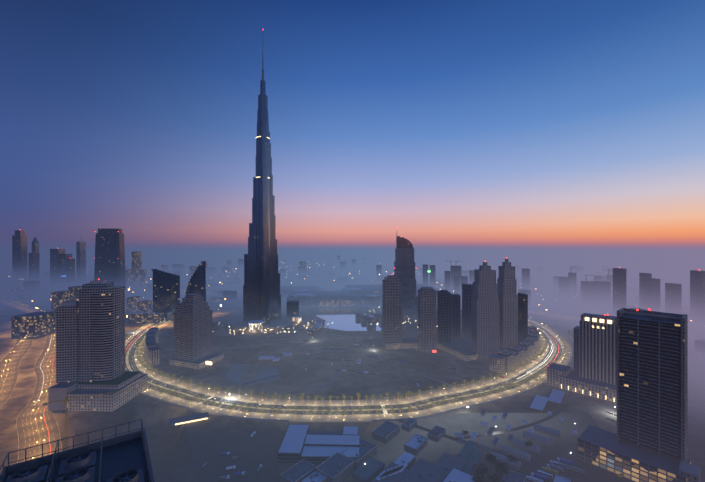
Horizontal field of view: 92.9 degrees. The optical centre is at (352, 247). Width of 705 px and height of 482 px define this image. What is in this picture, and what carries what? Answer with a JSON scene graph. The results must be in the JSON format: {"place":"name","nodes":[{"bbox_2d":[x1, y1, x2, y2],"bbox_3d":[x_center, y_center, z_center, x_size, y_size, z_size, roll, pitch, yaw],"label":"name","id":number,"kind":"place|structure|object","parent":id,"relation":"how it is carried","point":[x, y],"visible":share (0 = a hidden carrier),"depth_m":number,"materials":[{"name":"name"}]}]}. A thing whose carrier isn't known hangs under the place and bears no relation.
{"place":"outdoors","nodes":[
{"label":"outdoors","id":0,"kind":"place"},
{"bbox_2d":[0,419,153,481],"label":"rooftop","id":1,"kind":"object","parent":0,"point":[124,458],"depth_m":139.69,"materials":[{"name":"grey metal"}]},
{"bbox_2d":[125,304,571,421],"bbox_3d":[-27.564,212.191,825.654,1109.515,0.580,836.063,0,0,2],"label":"boulevard road","id":2,"kind":"structure","parent":0,"point":[555,347],"depth_m":472.14,"materials":[{"name":"grey asphalt"}]},
{"bbox_2d":[0,249,704,481],"bbox_3d":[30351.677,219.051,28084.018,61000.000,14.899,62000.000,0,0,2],"label":"ground","id":3,"kind":"structure","parent":0,"point":[170,453],"depth_m":662.19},
{"bbox_2d":[12,230,26,279],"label":"skyscraper","id":4,"kind":"structure","parent":3,"relation":"on","point":[19,254],"depth_m":2163.44,"materials":[{"name":"grey glass"}]},
{"bbox_2d":[11,312,55,338],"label":"block","id":5,"kind":"structure","parent":3,"relation":"on","point":[34,325],"depth_m":780.01,"materials":[{"name":"grey glass"}]},
{"bbox_2d":[29,253,39,280],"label":"skyscraper","id":6,"kind":"structure","parent":3,"relation":"on","point":[34,266],"depth_m":1962.77,"materials":[{"name":"grey glass"}]},
{"bbox_2d":[32,237,38,252],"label":"skyscraper","id":7,"kind":"structure","parent":3,"relation":"on","point":[35,245],"depth_m":2370.85,"materials":[{"name":"grey metal"}]},
{"bbox_2d":[50,249,64,288],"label":"skyscraper","id":8,"kind":"structure","parent":3,"relation":"on","point":[55,268],"depth_m":1744.09,"materials":[{"name":"grey glass"}]},
{"bbox_2d":[51,291,68,311],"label":"building","id":9,"kind":"structure","parent":3,"relation":"on","point":[58,298],"depth_m":1023.94,"materials":[{"name":"grey glass"}]},
{"bbox_2d":[53,410,66,416],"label":"highway gantry","id":10,"kind":"object","parent":3,"relation":"on","point":[61,411],"visible":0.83,"depth_m":419.81,"materials":[{"name":"grey"}]},
{"bbox_2d":[62,254,71,287],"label":"skyscraper","id":11,"kind":"structure","parent":3,"relation":"on","point":[66,256],"depth_m":1762.68,"materials":[{"name":"grey"}]},
{"bbox_2d":[66,259,74,288],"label":"skyscraper","id":12,"kind":"structure","parent":3,"relation":"on","point":[70,272],"depth_m":1753.01,"materials":[{"name":"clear glass"}]},
{"bbox_2d":[76,242,85,285],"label":"skyscraper","id":13,"kind":"structure","parent":3,"relation":"on","point":[81,263],"depth_m":1852.93,"materials":[{"name":"silver metal"}]},
{"bbox_2d":[48,280,147,410],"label":"high-rise building","id":14,"kind":"structure","parent":3,"relation":"on","point":[90,339],"depth_m":460.21,"materials":[{"name":"beige glass"}]},
{"bbox_2d":[94,228,125,291],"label":"skyscraper","id":15,"kind":"structure","parent":3,"relation":"on","point":[109,252],"depth_m":1479.88,"materials":[{"name":"black glass"}]},
{"bbox_2d":[125,269,130,288],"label":"skyscraper","id":16,"kind":"structure","parent":3,"relation":"on","point":[128,277],"depth_m":1730.17,"materials":[{"name":"grey"}]},
{"bbox_2d":[126,296,139,312],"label":"building","id":17,"kind":"structure","parent":3,"relation":"on","point":[131,304],"depth_m":1101.07,"materials":[{"name":"grey glass"}]},
{"bbox_2d":[131,251,141,288],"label":"skyscraper","id":18,"kind":"structure","parent":3,"relation":"on","point":[136,262],"depth_m":1731.13,"materials":[{"name":"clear glass"}]},
{"bbox_2d":[140,270,145,288],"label":"skyscraper","id":19,"kind":"structure","parent":3,"relation":"on","point":[142,279],"depth_m":1727.56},
{"bbox_2d":[137,300,151,312],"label":"building","id":20,"kind":"structure","parent":3,"relation":"on","point":[144,306],"depth_m":1059.42,"materials":[{"name":"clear glass"}]},
{"bbox_2d":[129,313,162,322],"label":"building","id":21,"kind":"structure","parent":3,"relation":"on","point":[143,317],"depth_m":944.17,"materials":[{"name":"grey glass"}]},
{"bbox_2d":[151,269,179,320],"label":"skyscraper","id":22,"kind":"structure","parent":3,"relation":"on","point":[166,293],"depth_m":974.46,"materials":[{"name":"black glass"}]},
{"bbox_2d":[145,293,222,368],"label":"stepped tower","id":23,"kind":"structure","parent":3,"relation":"on","point":[193,331],"depth_m":615.56,"materials":[{"name":"grey concrete"}]},
{"bbox_2d":[185,261,205,300],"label":"skyscraper","id":24,"kind":"structure","parent":3,"relation":"on","point":[197,283],"depth_m":1012.69,"materials":[{"name":"black glass"}]},
{"bbox_2d":[228,54,301,331],"bbox_3d":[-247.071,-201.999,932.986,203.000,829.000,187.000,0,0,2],"label":"skyscraper","id":25,"kind":"structure","parent":3,"relation":"on","point":[261,300],"depth_m":935.61,"materials":[{"name":"grey glass"}]},
{"bbox_2d":[212,321,328,335],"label":"lights","id":26,"kind":"object","parent":3,"relation":"on","point":[275,327],"visible":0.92,"depth_m":857.90,"materials":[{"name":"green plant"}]},
{"bbox_2d":[3,275,551,457],"bbox_3d":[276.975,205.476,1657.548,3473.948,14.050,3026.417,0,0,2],"label":"street lamps","id":27,"kind":"object","parent":3,"relation":"on","point":[226,391],"visible":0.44,"depth_m":483.26,"materials":[{"name":"grey"}]},
{"bbox_2d":[287,300,322,335],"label":"building","id":28,"kind":"structure","parent":3,"relation":"on","point":[292,308],"depth_m":995.54,"materials":[{"name":"grey glass"}]},
{"bbox_2d":[278,425,359,464],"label":"warehouse roof","id":29,"kind":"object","parent":3,"relation":"on","point":[299,443],"visible":0.79,"depth_m":345.39,"materials":[{"name":"metal"}]},
{"bbox_2d":[206,271,435,364],"bbox_3d":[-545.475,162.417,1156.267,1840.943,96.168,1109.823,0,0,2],"label":"lights","id":30,"kind":"object","parent":3,"relation":"on","point":[210,363],"visible":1,"depth_m":595.20},
{"bbox_2d":[125,319,570,419],"bbox_3d":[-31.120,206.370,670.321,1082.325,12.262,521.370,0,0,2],"label":"boulevard palms","id":31,"kind":"object","parent":3,"relation":"on","point":[343,395],"visible":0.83,"depth_m":478.38,"materials":[{"name":"green"}]},
{"bbox_2d":[69,333,633,481],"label":"site tracks and patches","id":32,"kind":"object","parent":3,"relation":"on","point":[253,452],"visible":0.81,"depth_m":365.64,"materials":[{"name":"grey concrete"}]},
{"bbox_2d":[201,362,623,481],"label":"site vehicles","id":33,"kind":"object","parent":32,"relation":"on","point":[556,466],"visible":0.85,"depth_m":318.55,"materials":[{"name":"white"}]},
{"bbox_2d":[0,273,704,462],"bbox_3d":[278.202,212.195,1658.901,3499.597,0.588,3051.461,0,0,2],"label":"highways","id":34,"kind":"structure","parent":3,"relation":"on","point":[29,434],"depth_m":502.47,"materials":[{"name":"grey asphalt"}]},
{"bbox_2d":[3,255,704,355],"bbox_3d":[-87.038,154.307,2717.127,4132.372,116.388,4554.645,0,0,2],"label":"lowrise building","id":35,"kind":"structure","parent":3,"relation":"on","point":[31,287],"depth_m":2083.26,"materials":[{"name":"grey glass"}]},
{"bbox_2d":[8,262,691,332],"bbox_3d":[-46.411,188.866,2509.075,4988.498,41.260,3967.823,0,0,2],"label":"distant city lights","id":36,"kind":"object","parent":35,"relation":"on","point":[348,274],"visible":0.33,"depth_m":2281.96},
{"bbox_2d":[139,347,576,481],"bbox_3d":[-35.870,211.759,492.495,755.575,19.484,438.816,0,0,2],"label":"trees","id":37,"kind":"object","parent":3,"relation":"on","point":[462,465],"visible":0.96,"depth_m":333.09,"materials":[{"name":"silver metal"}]},
{"bbox_2d":[280,284,439,306],"bbox_3d":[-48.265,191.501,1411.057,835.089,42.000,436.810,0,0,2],"label":"dubai mall","id":38,"kind":"structure","parent":3,"relation":"on","point":[346,296],"depth_m":1251.71},
{"bbox_2d":[382,275,401,347],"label":"skyscraper","id":39,"kind":"structure","parent":3,"relation":"on","point":[391,308],"depth_m":713.33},
{"bbox_2d":[394,236,417,316],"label":"skyscraper","id":40,"kind":"structure","parent":3,"relation":"on","point":[404,267],"depth_m":1029.87,"materials":[{"name":"grey glass"}]},
{"bbox_2d":[355,309,461,333],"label":"buildings","id":41,"kind":"structure","parent":3,"relation":"on","point":[368,319],"depth_m":961.62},
{"bbox_2d":[423,264,427,284],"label":"tower","id":42,"kind":"structure","parent":3,"relation":"on","point":[425,274],"depth_m":1685.12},
{"bbox_2d":[418,287,436,351],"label":"tower","id":43,"kind":"structure","parent":3,"relation":"on","point":[427,319],"depth_m":681.23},
{"bbox_2d":[437,290,450,342],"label":"tower","id":44,"kind":"structure","parent":3,"relation":"on","point":[443,316],"depth_m":714.94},
{"bbox_2d":[451,294,459,340],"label":"tower","id":45,"kind":"structure","parent":3,"relation":"on","point":[455,317],"depth_m":753.81,"materials":[{"name":"black glass"}]},
{"bbox_2d":[450,266,460,291],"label":"tower","id":46,"kind":"structure","parent":3,"relation":"on","point":[455,270],"depth_m":1631.30,"materials":[{"name":"grey"}]},
{"bbox_2d":[385,326,539,372],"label":"curved podium","id":47,"kind":"object","parent":3,"relation":"on","point":[507,358],"visible":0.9,"depth_m":652.72,"materials":[{"name":"grey concrete"}]},
{"bbox_2d":[462,284,472,336],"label":"tower","id":48,"kind":"structure","parent":3,"relation":"on","point":[467,292],"depth_m":797.62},
{"bbox_2d":[471,262,498,358],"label":"skyscraper","id":49,"kind":"structure","parent":3,"relation":"on","point":[484,322],"depth_m":638.50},
{"bbox_2d":[461,430,532,481],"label":"trees","id":50,"kind":"object","parent":3,"relation":"on","point":[501,465],"visible":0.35,"depth_m":307.21,"materials":[{"name":"green plant"}]},
{"bbox_2d":[497,259,517,347],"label":"skyscraper","id":51,"kind":"structure","parent":3,"relation":"on","point":[508,307],"depth_m":677.10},
{"bbox_2d":[518,293,527,343],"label":"tower","id":52,"kind":"structure","parent":3,"relation":"on","point":[522,316],"depth_m":723.55,"materials":[{"name":"black glass"}]},
{"bbox_2d":[522,268,529,289],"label":"tower","id":53,"kind":"structure","parent":3,"relation":"on","point":[526,278],"depth_m":1473.03,"materials":[{"name":"grey"}]},
{"bbox_2d":[558,277,568,301],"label":"skyscraper","id":54,"kind":"structure","parent":3,"relation":"on","point":[563,289],"depth_m":1320.79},
{"bbox_2d":[568,272,576,299],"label":"skyscraper","id":55,"kind":"structure","parent":3,"relation":"on","point":[572,285],"depth_m":1368.77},
{"bbox_2d":[547,313,616,402],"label":"tower hotel","id":56,"kind":"structure","parent":3,"relation":"on","point":[593,373],"depth_m":491.99,"materials":[{"name":"grey concrete"}]},
{"bbox_2d":[581,281,610,308],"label":"building","id":57,"kind":"structure","parent":3,"relation":"on","point":[595,294],"depth_m":1170.20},
{"bbox_2d":[594,276,601,280],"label":"building","id":58,"kind":"structure","parent":3,"relation":"on","point":[597,278],"depth_m":1464.87,"materials":[{"name":"grey"}]},
{"bbox_2d":[606,275,612,291],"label":"building","id":59,"kind":"structure","parent":3,"relation":"on","point":[609,278],"depth_m":1462.94,"materials":[{"name":"grey"}]},
{"bbox_2d":[613,268,625,315],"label":"skyscraper","id":60,"kind":"structure","parent":3,"relation":"on","point":[619,288],"depth_m":978.64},
{"bbox_2d":[578,308,700,481],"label":"tower lofts","id":61,"kind":"structure","parent":3,"relation":"on","point":[648,442],"depth_m":312.95,"materials":[{"name":"concrete"}]},
{"bbox_2d":[639,273,651,308],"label":"skyscraper","id":62,"kind":"structure","parent":3,"relation":"on","point":[645,275],"depth_m":1040.49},
{"bbox_2d":[642,278,659,311],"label":"skyscraper","id":63,"kind":"structure","parent":3,"relation":"on","point":[651,294],"depth_m":998.82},
{"bbox_2d":[665,283,681,313],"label":"skyscraper","id":64,"kind":"structure","parent":3,"relation":"on","point":[673,297],"depth_m":970.52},
{"bbox_2d":[690,270,704,325],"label":"skyscraper","id":65,"kind":"structure","parent":3,"relation":"on","point":[697,296],"depth_m":929.55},
{"bbox_2d":[0,0,704,248],"label":"sky","id":66,"kind":"structure","parent":0,"point":[431,124],"materials":[{"name":"blue"}]},
{"bbox_2d":[311,307,417,335],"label":"lake","id":67,"kind":"structure","parent":0,"point":[343,319],"depth_m":966.58,"materials":[{"name":"blue liquid"}]},
{"bbox_2d":[430,265,434,287],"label":"tower","id":68,"kind":"structure","parent":0,"point":[432,275],"depth_m":1733.71,"materials":[{"name":"grey"}]},
{"bbox_2d":[444,271,449,291],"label":"tower","id":69,"kind":"structure","parent":0,"point":[446,280],"depth_m":1582.59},
{"bbox_2d":[454,276,459,293],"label":"tower","id":70,"kind":"structure","parent":0,"point":[456,284],"depth_m":1482.19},
{"bbox_2d":[461,276,467,292],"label":"tower","id":71,"kind":"structure","parent":0,"point":[464,279],"depth_m":1481.26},
{"bbox_2d":[469,270,473,283],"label":"tower","id":72,"kind":"structure","parent":0,"point":[471,276],"depth_m":1678.14,"materials":[{"name":"grey"}]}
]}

